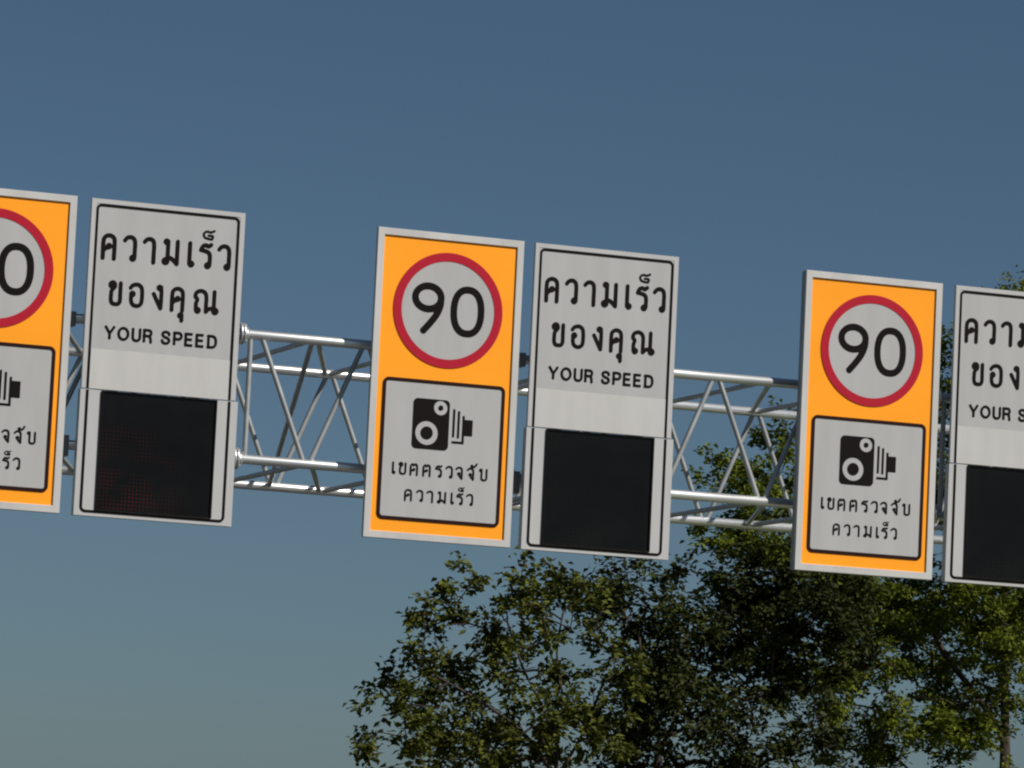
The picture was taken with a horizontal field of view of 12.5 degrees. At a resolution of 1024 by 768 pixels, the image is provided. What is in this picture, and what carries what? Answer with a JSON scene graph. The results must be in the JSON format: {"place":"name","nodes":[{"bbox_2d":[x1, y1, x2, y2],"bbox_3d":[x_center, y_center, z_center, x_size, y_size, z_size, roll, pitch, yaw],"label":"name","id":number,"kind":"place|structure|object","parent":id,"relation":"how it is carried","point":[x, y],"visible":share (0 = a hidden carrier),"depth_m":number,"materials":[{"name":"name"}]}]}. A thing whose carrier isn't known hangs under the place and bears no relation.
{"place":"outdoors","nodes":[
{"label":"outdoors","id":0,"kind":"place"},
{"bbox_2d":[0,0,1023,767],"label":"sky","id":1,"kind":"structure","parent":0,"point":[756,145],"materials":[{"name":"blue"}]},
{"label":"ground","id":2,"kind":"structure","parent":0,"visible":0},
{"bbox_2d":[342,528,651,767],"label":"broadleaf tree","id":3,"kind":"object","parent":2,"relation":"on","point":[507,730],"visible":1,"depth_m":70.77,"materials":[{"name":"green plant"}]},
{"bbox_2d":[62,311,989,544],"bbox_3d":[-1.530,3.376,46.468,20.170,7.931,4.100,5,-7,-21],"label":"truss gantry","id":4,"kind":"object","parent":2,"relation":"on","point":[347,375],"visible":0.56,"depth_m":46.89,"materials":[{"name":"grey"}]},
{"bbox_2d":[0,188,77,513],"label":"speed limit sign","id":5,"kind":"object","parent":4,"relation":"attached to","point":[37,238],"visible":1,"depth_m":43.91,"materials":[{"name":"metal"}]},
{"bbox_2d":[71,198,245,526],"bbox_3d":[-3.352,-0.193,44.440,1.548,3.000,0.280,5,-7,-21],"label":"speed display sign","id":6,"kind":"object","parent":4,"relation":"attached to","point":[163,300],"visible":1,"depth_m":44.32,"materials":[{"name":"white paint"}]},
{"bbox_2d":[361,226,524,547],"bbox_3d":[-0.699,0.045,45.446,1.510,3.000,0.265,5,-7,-21],"label":"speed limit sign","id":7,"kind":"object","parent":4,"relation":"attached to","point":[442,401],"visible":1,"depth_m":45.33,"materials":[{"name":"metal"}]},
{"bbox_2d":[518,243,678,559],"bbox_3d":[0.838,0.182,46.017,1.548,3.000,0.280,5,-7,-21],"label":"speed display sign","id":8,"kind":"object","parent":4,"relation":"attached to","point":[602,343],"visible":1,"depth_m":45.90,"materials":[{"name":"white plastic"}]},
{"bbox_2d":[790,270,942,579],"bbox_3d":[3.526,0.424,47.036,1.510,3.000,0.265,5,-7,-21],"label":"speed limit sign","id":9,"kind":"object","parent":4,"relation":"attached to","point":[866,430],"visible":1,"depth_m":46.92,"materials":[{"name":"metal"}]},
{"bbox_2d":[941,285,1023,587],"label":"speed display sign","id":10,"kind":"object","parent":4,"relation":"attached to","point":[983,531],"visible":1,"depth_m":47.38,"materials":[{"name":"white plastic"}]},
{"bbox_2d":[568,533,893,767],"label":"broadleaf tree","id":11,"kind":"object","parent":2,"relation":"on","point":[760,609],"visible":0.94,"depth_m":75.03,"materials":[{"name":"green plant"}]},
{"bbox_2d":[675,265,1023,767],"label":"broadleaf tree","id":12,"kind":"object","parent":2,"relation":"on","point":[997,629],"visible":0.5,"depth_m":80.13,"materials":[{"name":"green plant"}]}
]}

